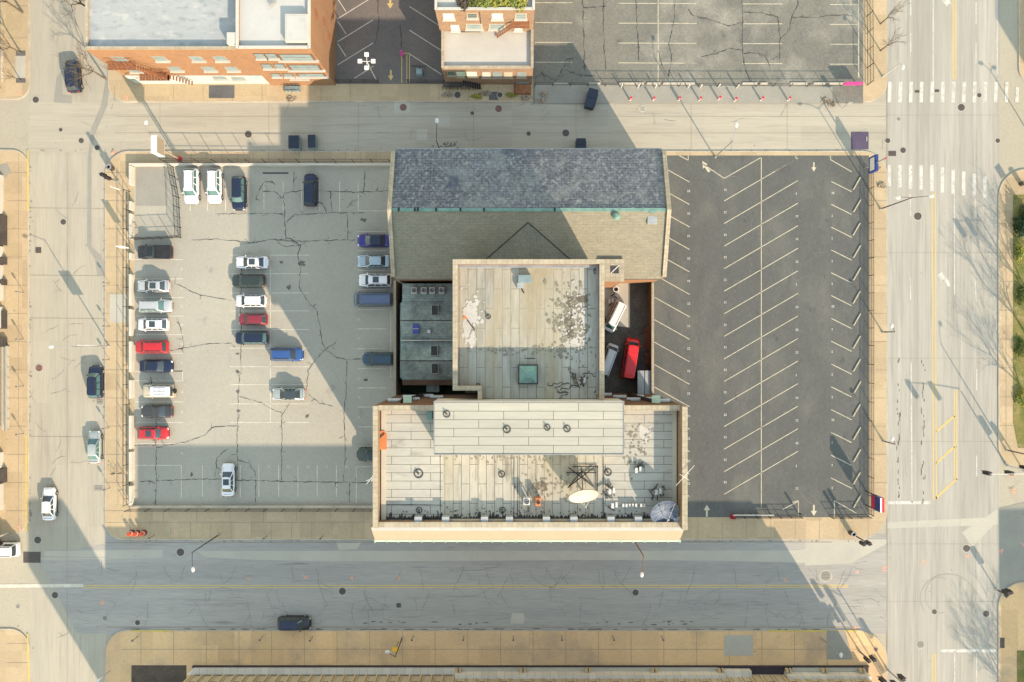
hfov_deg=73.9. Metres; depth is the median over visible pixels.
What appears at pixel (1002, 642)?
drain grate
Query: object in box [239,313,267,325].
parked car
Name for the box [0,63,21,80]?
bare tree
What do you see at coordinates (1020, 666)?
lawn
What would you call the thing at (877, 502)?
parking sign
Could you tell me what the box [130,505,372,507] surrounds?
wall
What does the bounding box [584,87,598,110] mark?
waste container
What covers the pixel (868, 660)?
traffic signal
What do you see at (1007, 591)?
traffic signal
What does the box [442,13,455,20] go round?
window
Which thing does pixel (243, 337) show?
parked car
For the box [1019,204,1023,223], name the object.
bush
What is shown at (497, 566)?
pavement crack
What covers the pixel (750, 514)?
barrier
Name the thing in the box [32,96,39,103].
manhole cover
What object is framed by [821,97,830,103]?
weed
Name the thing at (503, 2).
roof plant
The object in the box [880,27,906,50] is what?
bare tree
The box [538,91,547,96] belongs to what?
weed
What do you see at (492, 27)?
window
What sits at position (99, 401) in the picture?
drain grate
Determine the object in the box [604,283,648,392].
yard
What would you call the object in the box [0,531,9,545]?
traffic signal
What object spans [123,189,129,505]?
fence
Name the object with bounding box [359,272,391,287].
parked car
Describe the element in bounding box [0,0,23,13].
bare tree
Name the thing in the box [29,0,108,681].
street
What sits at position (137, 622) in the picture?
manhole cover
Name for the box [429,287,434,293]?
air conditioner
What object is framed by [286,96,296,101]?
weed
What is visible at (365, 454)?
parked car
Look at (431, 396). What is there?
window
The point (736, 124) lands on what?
street lamp
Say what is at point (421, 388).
yard
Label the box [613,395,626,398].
window
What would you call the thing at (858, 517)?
fence
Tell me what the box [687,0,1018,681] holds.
road marking
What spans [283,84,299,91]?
entrance rail
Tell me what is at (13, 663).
pavement
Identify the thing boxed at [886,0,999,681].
avenue
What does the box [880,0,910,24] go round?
bare tree
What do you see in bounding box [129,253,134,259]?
wall
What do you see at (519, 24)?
fire escape
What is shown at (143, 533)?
traffic barrel
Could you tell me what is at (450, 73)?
window
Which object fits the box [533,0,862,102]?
car park
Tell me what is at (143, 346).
parked car
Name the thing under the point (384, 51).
car park
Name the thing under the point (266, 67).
window
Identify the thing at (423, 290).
air conditioner
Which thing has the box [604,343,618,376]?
parked van
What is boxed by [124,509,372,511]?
fence
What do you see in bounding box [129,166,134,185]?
wall
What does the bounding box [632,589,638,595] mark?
manhole cover
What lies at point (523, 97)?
weed
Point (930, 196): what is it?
street lamp
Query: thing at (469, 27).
window
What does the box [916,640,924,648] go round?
manhole cover
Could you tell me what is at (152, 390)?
parked car
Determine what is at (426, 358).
annex building
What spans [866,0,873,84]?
fence
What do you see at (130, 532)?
traffic barrel
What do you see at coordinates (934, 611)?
manhole cover
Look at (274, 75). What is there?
window
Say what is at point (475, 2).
roof plant
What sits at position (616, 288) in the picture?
barrel
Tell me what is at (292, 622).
parked car
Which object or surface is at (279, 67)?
window
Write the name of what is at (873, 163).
parking sign
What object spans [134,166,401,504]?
car park
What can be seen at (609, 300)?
scrap pile
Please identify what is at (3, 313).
apartment building
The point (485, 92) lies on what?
weed
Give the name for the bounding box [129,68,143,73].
window
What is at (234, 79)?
window
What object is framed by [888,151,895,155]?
drain grate
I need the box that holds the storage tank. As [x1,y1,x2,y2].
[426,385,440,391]
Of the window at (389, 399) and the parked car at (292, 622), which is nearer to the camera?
the window at (389, 399)
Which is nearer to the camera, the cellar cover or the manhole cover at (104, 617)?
the cellar cover
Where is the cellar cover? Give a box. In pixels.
[514,82,530,94]
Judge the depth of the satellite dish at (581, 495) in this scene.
79.06 m
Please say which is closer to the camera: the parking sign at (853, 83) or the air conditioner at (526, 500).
the air conditioner at (526, 500)
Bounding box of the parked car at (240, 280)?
[232,273,265,287]
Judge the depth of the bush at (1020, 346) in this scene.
98.42 m
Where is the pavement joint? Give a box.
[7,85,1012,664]
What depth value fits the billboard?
92.40 m
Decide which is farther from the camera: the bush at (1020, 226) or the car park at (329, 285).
the car park at (329, 285)
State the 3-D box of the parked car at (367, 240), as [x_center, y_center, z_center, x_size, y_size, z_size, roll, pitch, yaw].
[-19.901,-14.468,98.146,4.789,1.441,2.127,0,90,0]
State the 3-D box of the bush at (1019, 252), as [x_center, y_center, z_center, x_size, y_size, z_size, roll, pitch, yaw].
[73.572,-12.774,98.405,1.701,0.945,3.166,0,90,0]
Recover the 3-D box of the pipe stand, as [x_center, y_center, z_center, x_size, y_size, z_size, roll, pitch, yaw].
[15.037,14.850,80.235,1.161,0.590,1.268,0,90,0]
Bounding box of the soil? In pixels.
[131,665,185,681]
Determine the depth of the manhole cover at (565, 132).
98.98 m
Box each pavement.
[0,0,27,97]
[0,151,27,535]
[0,630,27,681]
[106,152,885,538]
[106,631,885,681]
[109,0,885,100]
[1000,170,1023,465]
[1000,583,1023,681]
[1020,0,1023,76]
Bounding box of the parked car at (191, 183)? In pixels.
[182,168,200,203]
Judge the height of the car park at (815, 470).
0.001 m
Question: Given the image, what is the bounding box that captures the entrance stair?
[442,80,480,89]
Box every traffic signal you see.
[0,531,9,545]
[99,172,118,182]
[856,536,871,545]
[858,650,876,662]
[877,668,906,681]
[981,464,1023,475]
[995,588,1013,595]
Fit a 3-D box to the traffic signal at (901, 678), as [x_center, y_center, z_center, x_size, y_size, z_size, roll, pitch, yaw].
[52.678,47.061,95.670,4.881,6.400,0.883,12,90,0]
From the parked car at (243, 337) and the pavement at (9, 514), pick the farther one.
the pavement at (9, 514)
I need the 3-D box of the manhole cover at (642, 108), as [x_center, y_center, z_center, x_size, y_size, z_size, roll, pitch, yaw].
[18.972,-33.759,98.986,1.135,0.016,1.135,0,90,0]
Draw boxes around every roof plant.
[456,0,471,11]
[466,0,492,6]
[475,0,502,7]
[492,0,515,6]
[505,0,527,11]
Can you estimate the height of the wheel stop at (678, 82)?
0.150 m
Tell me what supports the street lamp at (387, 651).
on the pavement at (191, 648)
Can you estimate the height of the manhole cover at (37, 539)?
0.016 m
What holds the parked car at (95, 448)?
on the street at (74, 415)
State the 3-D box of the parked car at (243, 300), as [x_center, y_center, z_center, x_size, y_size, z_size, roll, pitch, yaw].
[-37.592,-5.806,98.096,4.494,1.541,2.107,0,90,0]
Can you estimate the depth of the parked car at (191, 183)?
97.52 m
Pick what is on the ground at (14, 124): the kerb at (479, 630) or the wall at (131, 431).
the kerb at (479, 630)
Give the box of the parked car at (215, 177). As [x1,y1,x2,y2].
[205,169,223,203]
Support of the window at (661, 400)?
in the hall building at (531, 418)
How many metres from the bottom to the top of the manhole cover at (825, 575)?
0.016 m
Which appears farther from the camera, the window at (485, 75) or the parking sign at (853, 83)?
the parking sign at (853, 83)
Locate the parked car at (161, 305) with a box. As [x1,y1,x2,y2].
[138,298,172,312]
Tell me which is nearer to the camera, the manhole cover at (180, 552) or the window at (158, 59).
the window at (158, 59)
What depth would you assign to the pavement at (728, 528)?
98.88 m
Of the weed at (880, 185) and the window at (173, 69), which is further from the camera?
the weed at (880, 185)
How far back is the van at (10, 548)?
97.38 m
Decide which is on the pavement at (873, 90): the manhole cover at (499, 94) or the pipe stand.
the manhole cover at (499, 94)
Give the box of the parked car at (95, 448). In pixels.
[86,430,103,463]
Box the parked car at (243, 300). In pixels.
[236,293,266,307]
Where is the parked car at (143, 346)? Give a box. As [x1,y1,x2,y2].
[136,339,168,353]
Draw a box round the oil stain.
[136,141,925,629]
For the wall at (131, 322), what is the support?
on the pavement at (728, 528)
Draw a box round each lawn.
[1013,195,1023,447]
[1017,651,1023,681]
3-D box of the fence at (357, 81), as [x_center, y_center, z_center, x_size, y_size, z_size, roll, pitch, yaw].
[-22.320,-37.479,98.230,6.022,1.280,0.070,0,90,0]
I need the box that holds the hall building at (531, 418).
[371,259,687,542]
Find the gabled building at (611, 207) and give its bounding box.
[387,148,670,287]
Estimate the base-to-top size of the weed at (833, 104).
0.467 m
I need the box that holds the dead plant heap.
[569,372,588,386]
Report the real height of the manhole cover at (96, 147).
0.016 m
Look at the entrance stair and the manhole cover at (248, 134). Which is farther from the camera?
the manhole cover at (248, 134)
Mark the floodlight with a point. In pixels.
(366, 55)
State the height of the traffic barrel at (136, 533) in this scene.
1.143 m
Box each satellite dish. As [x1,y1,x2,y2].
[566,466,597,507]
[650,500,678,521]
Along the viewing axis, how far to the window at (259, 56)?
88.99 m
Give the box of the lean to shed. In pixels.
[636,371,650,393]
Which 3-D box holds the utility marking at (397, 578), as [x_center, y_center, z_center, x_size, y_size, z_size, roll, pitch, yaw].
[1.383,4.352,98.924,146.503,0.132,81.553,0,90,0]
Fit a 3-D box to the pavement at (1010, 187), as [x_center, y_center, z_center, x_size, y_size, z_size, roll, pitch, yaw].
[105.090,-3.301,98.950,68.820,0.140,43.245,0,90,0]
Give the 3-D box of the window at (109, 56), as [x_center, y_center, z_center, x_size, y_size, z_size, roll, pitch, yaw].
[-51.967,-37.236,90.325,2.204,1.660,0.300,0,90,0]
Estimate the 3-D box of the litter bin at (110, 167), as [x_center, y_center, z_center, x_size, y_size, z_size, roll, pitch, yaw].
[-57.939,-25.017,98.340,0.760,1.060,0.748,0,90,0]
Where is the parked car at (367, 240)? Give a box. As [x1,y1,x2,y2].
[357,233,388,247]
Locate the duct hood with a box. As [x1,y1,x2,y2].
[517,275,530,292]
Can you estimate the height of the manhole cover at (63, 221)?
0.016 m
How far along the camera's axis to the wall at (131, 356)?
98.02 m
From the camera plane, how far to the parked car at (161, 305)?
97.49 m
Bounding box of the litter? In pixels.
[3,4,1023,661]
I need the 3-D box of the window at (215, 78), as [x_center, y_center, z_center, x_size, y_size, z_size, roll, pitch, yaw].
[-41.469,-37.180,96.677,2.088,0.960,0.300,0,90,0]
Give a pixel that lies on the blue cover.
(415, 328)
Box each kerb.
[0,0,29,99]
[0,149,28,536]
[0,628,29,681]
[26,150,886,681]
[105,630,886,681]
[108,0,886,101]
[998,169,1023,467]
[998,582,1023,681]
[1018,0,1023,79]
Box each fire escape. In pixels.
[99,58,192,84]
[497,21,529,37]
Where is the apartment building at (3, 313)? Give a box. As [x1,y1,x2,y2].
[0,175,6,510]
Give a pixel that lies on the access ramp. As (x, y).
(5, 377)
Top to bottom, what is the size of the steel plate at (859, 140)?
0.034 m
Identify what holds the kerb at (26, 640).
on the ground at (14, 124)
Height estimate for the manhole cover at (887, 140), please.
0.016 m
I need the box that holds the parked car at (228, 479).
[220,463,235,496]
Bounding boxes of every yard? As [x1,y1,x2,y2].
[401,283,464,392]
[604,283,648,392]
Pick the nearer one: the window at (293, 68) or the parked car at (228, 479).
the window at (293, 68)
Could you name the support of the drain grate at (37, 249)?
on the street at (74, 415)
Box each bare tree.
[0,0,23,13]
[0,27,21,53]
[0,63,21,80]
[49,0,84,25]
[56,40,106,91]
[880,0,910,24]
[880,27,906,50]
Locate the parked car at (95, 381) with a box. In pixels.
[86,365,104,398]
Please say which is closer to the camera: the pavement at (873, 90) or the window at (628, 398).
the window at (628, 398)
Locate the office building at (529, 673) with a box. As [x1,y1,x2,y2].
[183,665,871,681]
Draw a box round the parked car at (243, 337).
[235,330,268,344]
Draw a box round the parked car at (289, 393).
[272,387,305,400]
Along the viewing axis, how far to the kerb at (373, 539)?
98.88 m
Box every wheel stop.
[619,82,643,83]
[663,82,694,82]
[813,82,844,82]
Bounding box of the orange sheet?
[380,431,386,449]
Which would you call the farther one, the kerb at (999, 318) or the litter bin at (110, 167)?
the kerb at (999, 318)
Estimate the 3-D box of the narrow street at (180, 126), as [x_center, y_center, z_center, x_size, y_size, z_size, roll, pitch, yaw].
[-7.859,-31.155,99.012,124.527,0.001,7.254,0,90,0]
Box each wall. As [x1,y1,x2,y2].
[129,163,389,165]
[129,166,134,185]
[129,201,134,210]
[129,213,134,239]
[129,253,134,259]
[129,274,134,305]
[129,309,134,335]
[129,341,134,371]
[129,380,134,398]
[129,415,134,448]
[129,451,134,480]
[129,485,134,504]
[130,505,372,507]
[394,281,400,394]
[648,282,653,393]
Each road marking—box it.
[0,0,440,587]
[83,0,956,681]
[535,0,858,516]
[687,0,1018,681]
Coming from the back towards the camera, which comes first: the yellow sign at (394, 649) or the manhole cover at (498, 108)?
the manhole cover at (498, 108)
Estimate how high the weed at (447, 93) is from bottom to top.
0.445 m
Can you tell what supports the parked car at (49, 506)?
on the street at (74, 415)
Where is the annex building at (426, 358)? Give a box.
[400,283,452,384]
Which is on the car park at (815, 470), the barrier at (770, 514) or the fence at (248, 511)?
the barrier at (770, 514)
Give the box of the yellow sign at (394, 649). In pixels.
[392,641,398,651]
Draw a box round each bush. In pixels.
[1012,217,1023,237]
[1014,242,1023,263]
[1014,337,1023,356]
[1015,387,1023,407]
[1016,285,1023,304]
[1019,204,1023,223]
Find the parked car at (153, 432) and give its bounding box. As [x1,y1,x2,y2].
[137,426,169,440]
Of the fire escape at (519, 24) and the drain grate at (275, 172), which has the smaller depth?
the fire escape at (519, 24)
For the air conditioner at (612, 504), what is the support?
on the hall building at (531, 418)
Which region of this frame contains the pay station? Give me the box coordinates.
[411,65,426,76]
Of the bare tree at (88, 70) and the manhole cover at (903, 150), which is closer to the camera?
the bare tree at (88, 70)
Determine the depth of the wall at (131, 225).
98.02 m
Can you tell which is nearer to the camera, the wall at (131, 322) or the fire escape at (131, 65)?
the fire escape at (131, 65)
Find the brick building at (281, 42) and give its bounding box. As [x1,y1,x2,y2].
[85,0,335,84]
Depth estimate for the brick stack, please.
98.39 m
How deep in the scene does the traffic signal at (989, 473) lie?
93.31 m
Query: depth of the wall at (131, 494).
98.34 m
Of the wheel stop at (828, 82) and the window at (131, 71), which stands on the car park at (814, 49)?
the wheel stop at (828, 82)
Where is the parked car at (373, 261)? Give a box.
[357,253,389,267]
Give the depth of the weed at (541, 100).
98.77 m
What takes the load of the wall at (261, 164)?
on the pavement at (728, 528)
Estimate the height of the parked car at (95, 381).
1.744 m
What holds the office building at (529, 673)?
on the ground at (14, 124)
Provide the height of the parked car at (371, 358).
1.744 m
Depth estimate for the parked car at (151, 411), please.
97.94 m
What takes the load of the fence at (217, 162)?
on the pavement at (728, 528)
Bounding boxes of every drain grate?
[23,552,40,562]
[35,247,40,252]
[94,486,102,490]
[97,399,102,403]
[263,172,287,173]
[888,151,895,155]
[1000,638,1004,647]
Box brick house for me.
[435,0,534,83]
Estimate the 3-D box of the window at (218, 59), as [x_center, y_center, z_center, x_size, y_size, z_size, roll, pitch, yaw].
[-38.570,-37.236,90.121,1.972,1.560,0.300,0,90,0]
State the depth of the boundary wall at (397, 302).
95.73 m
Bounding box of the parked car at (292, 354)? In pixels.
[270,347,303,361]
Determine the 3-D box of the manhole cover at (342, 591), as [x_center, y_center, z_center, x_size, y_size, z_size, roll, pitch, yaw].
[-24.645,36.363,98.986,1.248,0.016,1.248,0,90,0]
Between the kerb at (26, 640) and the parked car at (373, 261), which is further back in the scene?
the kerb at (26, 640)
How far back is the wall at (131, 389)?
98.02 m
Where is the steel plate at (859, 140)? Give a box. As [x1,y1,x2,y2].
[851,132,868,148]
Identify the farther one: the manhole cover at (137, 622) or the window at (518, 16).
the manhole cover at (137, 622)
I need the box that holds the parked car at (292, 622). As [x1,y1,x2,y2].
[277,615,310,631]
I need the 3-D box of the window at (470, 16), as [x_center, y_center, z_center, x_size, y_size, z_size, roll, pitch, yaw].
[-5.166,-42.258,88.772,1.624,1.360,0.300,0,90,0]
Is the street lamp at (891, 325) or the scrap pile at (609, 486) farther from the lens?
the street lamp at (891, 325)
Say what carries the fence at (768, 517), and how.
on the car park at (815, 470)
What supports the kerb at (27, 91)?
on the ground at (14, 124)
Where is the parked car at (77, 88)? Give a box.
[63,59,83,92]
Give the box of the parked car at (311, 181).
[302,174,318,206]
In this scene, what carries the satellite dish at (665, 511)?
on the hall building at (531, 418)
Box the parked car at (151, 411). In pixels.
[141,404,173,418]
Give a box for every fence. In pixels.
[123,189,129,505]
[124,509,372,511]
[128,164,180,239]
[158,158,389,162]
[335,79,378,82]
[407,79,444,82]
[535,82,859,86]
[730,516,803,518]
[831,516,871,518]
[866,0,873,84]
[869,173,873,515]
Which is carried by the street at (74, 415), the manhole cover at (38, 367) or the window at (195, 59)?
the manhole cover at (38, 367)
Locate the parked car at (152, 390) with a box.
[143,383,176,398]
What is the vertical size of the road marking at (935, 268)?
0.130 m
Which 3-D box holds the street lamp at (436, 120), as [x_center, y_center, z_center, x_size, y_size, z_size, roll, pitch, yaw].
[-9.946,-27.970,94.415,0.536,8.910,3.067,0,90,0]
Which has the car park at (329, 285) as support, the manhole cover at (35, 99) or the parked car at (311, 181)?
the parked car at (311, 181)
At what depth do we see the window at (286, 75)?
95.38 m
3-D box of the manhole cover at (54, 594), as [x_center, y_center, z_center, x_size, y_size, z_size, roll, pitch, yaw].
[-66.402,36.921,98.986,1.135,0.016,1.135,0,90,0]
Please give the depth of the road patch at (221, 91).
98.86 m
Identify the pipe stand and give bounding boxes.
[635,461,643,472]
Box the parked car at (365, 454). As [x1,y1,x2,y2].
[357,447,372,461]
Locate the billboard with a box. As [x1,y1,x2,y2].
[151,135,181,161]
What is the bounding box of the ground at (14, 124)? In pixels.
[0,0,1023,649]
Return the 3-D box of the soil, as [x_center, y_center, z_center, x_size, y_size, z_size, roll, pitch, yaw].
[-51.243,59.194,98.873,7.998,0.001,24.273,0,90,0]
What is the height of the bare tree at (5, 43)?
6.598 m
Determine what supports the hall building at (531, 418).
on the ground at (14, 124)
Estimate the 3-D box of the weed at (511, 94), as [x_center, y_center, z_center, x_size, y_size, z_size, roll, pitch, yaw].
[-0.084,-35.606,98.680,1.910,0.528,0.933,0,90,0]
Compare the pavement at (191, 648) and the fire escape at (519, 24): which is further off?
the pavement at (191, 648)
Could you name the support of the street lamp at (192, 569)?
on the pavement at (728, 528)
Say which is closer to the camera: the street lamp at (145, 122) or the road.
the street lamp at (145, 122)
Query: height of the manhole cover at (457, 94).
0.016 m
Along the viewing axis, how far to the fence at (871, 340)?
98.23 m
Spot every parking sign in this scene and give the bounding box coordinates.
[842,82,863,86]
[864,154,886,173]
[865,491,883,512]
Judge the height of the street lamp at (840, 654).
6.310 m
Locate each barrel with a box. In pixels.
[127,530,134,535]
[132,530,139,536]
[139,530,146,535]
[612,286,618,292]
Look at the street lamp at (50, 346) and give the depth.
93.07 m
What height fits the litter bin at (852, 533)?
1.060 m
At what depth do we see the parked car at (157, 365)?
97.88 m
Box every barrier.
[733,513,755,515]
[756,513,773,515]
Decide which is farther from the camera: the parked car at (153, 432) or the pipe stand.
the parked car at (153, 432)
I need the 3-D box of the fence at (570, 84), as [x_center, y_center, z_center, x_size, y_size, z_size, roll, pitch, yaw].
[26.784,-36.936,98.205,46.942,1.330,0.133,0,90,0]
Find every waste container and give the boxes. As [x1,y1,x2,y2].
[288,135,300,149]
[308,135,317,149]
[575,138,585,147]
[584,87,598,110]
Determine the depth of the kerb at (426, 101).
98.88 m
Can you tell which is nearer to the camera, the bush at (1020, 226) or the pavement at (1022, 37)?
the bush at (1020, 226)
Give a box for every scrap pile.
[601,483,614,496]
[604,289,617,305]
[649,483,665,500]
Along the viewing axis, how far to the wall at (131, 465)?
98.34 m
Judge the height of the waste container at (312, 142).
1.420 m
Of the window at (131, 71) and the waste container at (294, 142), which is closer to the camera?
the window at (131, 71)
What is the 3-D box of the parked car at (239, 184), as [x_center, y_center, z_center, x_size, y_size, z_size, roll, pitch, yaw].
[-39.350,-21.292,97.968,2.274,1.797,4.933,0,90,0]
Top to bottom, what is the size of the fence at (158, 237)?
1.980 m
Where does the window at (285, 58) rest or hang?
in the brick building at (281, 42)
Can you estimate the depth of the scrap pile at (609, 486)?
80.13 m
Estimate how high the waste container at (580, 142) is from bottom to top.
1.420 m
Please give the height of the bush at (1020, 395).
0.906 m
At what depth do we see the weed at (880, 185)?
98.72 m
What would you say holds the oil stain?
on the road
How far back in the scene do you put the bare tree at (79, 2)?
93.15 m
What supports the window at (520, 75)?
in the brick house
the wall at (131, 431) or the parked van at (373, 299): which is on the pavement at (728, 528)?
the wall at (131, 431)
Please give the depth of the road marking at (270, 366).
98.86 m
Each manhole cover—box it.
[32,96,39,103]
[33,536,41,543]
[35,364,42,371]
[51,591,58,598]
[60,218,66,224]
[94,145,99,150]
[102,615,107,620]
[134,620,140,625]
[176,548,184,556]
[244,130,252,138]
[338,587,346,595]
[399,103,406,111]
[454,91,460,98]
[494,104,502,112]
[497,92,502,97]
[562,129,569,136]
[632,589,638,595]
[639,105,645,112]
[819,570,831,581]
[885,138,890,143]
[900,147,906,153]
[913,212,921,220]
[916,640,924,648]
[931,609,937,614]
[957,103,965,111]
[962,544,970,552]
[982,610,989,617]
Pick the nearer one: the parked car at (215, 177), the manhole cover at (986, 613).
the parked car at (215, 177)
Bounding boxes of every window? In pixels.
[109,56,128,60]
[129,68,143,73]
[151,56,170,62]
[166,66,184,72]
[188,56,206,62]
[200,66,217,72]
[212,56,229,62]
[212,77,228,80]
[223,66,240,72]
[231,77,246,81]
[252,53,267,60]
[260,64,274,70]
[264,53,279,60]
[270,73,282,78]
[273,64,287,70]
[276,54,318,62]
[282,73,294,78]
[287,65,325,71]
[296,73,328,78]
[386,398,401,401]
[420,394,433,397]
[429,395,442,398]
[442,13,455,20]
[447,71,455,76]
[450,25,460,32]
[455,71,466,77]
[465,24,483,30]
[466,13,478,19]
[466,71,478,77]
[481,72,491,78]
[488,24,504,30]
[491,13,503,20]
[492,72,502,78]
[503,72,513,78]
[514,13,527,20]
[516,72,526,78]
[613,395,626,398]
[627,397,641,400]
[660,399,672,402]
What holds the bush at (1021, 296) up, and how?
on the lawn at (1018, 331)
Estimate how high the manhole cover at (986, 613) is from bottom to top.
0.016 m
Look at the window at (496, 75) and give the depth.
95.35 m
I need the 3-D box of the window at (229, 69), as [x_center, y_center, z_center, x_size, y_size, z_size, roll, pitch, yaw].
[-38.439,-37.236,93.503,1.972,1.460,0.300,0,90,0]
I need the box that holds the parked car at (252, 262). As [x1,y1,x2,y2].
[236,255,269,268]
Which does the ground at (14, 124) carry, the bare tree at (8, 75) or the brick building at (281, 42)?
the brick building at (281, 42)
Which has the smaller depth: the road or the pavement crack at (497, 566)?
the pavement crack at (497, 566)
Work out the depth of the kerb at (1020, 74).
98.88 m
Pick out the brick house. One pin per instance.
(474, 49)
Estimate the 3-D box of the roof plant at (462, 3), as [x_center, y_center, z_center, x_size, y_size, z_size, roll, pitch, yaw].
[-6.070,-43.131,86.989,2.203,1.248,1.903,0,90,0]
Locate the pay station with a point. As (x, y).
(419, 71)
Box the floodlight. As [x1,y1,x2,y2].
[358,52,375,78]
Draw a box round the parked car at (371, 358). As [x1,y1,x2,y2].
[363,351,393,366]
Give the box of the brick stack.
[644,327,648,363]
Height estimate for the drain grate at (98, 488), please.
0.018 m
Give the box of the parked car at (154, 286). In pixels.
[138,279,170,292]
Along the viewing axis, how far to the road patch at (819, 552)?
99.00 m
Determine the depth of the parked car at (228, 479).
97.88 m
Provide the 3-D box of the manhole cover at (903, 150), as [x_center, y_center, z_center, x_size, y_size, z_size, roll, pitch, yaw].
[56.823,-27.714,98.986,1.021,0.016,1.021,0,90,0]
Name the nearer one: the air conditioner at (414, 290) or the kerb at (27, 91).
the air conditioner at (414, 290)
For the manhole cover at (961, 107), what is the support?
on the avenue
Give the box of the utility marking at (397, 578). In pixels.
[17,90,1023,651]
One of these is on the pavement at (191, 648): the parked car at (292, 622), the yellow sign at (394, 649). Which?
the yellow sign at (394, 649)
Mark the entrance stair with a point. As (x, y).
(457, 84)
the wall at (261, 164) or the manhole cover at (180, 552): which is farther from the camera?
the manhole cover at (180, 552)
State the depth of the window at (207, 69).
93.62 m
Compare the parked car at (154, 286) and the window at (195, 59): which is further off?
the parked car at (154, 286)
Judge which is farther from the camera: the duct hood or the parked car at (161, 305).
the parked car at (161, 305)
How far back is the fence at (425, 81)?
98.20 m
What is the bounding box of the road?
[41,534,885,632]
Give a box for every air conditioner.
[411,287,417,293]
[421,287,426,293]
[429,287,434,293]
[439,287,444,293]
[523,496,529,504]
[535,496,540,505]
[604,494,617,510]
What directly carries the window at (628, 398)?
in the hall building at (531, 418)
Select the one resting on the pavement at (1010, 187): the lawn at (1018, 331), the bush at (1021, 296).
the lawn at (1018, 331)
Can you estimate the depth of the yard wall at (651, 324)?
96.38 m
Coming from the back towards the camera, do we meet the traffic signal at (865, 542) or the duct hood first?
the traffic signal at (865, 542)
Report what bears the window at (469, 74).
in the brick house
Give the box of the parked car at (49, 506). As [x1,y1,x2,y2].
[40,487,58,520]
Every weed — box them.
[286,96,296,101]
[441,92,453,97]
[470,94,481,99]
[479,90,491,96]
[505,92,517,97]
[521,94,533,100]
[536,97,546,103]
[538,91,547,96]
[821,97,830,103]
[827,100,838,107]
[877,182,886,187]
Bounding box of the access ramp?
[1,346,9,429]
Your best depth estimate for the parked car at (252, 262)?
97.88 m
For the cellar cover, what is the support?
on the pavement at (873, 90)
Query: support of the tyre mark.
on the avenue
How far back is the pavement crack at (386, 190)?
98.86 m
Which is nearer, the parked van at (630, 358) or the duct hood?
the duct hood
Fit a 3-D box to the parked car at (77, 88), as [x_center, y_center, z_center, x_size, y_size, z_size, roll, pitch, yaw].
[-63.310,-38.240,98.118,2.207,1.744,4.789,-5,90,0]
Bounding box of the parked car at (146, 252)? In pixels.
[138,244,172,259]
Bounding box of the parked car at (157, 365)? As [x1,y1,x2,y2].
[139,359,173,372]
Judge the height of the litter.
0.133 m
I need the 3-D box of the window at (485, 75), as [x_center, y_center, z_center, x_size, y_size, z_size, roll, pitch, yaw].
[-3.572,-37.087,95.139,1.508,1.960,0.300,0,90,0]
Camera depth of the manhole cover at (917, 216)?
98.98 m
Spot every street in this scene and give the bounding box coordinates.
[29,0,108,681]
[29,102,885,151]
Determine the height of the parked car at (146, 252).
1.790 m
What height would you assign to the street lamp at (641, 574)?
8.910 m
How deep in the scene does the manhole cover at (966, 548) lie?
98.98 m
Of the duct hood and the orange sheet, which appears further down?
the orange sheet
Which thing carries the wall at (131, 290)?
on the pavement at (728, 528)
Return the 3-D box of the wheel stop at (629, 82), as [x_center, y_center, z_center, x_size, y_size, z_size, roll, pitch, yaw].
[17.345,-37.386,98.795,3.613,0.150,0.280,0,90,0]
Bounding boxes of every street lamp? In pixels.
[48,345,109,347]
[144,120,175,158]
[191,533,219,571]
[385,636,402,656]
[435,118,438,147]
[635,542,643,576]
[714,122,737,157]
[820,637,842,657]
[879,194,933,209]
[881,63,904,76]
[881,323,894,332]
[882,436,895,444]
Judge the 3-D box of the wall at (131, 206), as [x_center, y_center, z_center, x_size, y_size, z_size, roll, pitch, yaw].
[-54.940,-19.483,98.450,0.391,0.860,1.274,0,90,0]
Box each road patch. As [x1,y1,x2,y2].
[0,73,1023,659]
[15,56,997,655]
[16,51,497,99]
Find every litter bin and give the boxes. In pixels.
[106,164,114,170]
[848,530,856,536]
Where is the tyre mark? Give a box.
[920,574,975,612]
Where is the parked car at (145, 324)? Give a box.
[138,317,169,331]
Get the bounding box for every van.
[0,541,20,556]
[354,291,392,306]
[604,300,626,332]
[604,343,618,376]
[620,337,640,378]
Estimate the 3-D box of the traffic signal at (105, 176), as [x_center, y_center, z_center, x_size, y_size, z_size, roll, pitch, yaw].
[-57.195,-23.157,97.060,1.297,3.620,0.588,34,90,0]
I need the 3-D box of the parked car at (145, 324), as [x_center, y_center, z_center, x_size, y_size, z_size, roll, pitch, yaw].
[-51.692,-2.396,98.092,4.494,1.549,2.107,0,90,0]
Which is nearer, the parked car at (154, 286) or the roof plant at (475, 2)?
the roof plant at (475, 2)
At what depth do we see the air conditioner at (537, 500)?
79.47 m
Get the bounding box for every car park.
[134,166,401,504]
[336,0,444,83]
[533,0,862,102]
[654,155,868,516]
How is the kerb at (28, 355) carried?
on the ground at (14, 124)
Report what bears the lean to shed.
on the yard at (614, 382)
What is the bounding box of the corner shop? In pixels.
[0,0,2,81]
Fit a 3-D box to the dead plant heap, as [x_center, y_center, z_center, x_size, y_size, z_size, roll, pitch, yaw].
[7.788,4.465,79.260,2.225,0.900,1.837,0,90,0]
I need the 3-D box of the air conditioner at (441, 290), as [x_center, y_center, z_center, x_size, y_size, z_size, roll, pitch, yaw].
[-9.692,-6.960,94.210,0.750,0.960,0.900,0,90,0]
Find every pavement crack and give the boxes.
[31,4,889,636]
[134,0,852,504]
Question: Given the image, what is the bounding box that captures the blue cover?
[413,324,418,333]
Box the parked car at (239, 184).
[230,176,247,210]

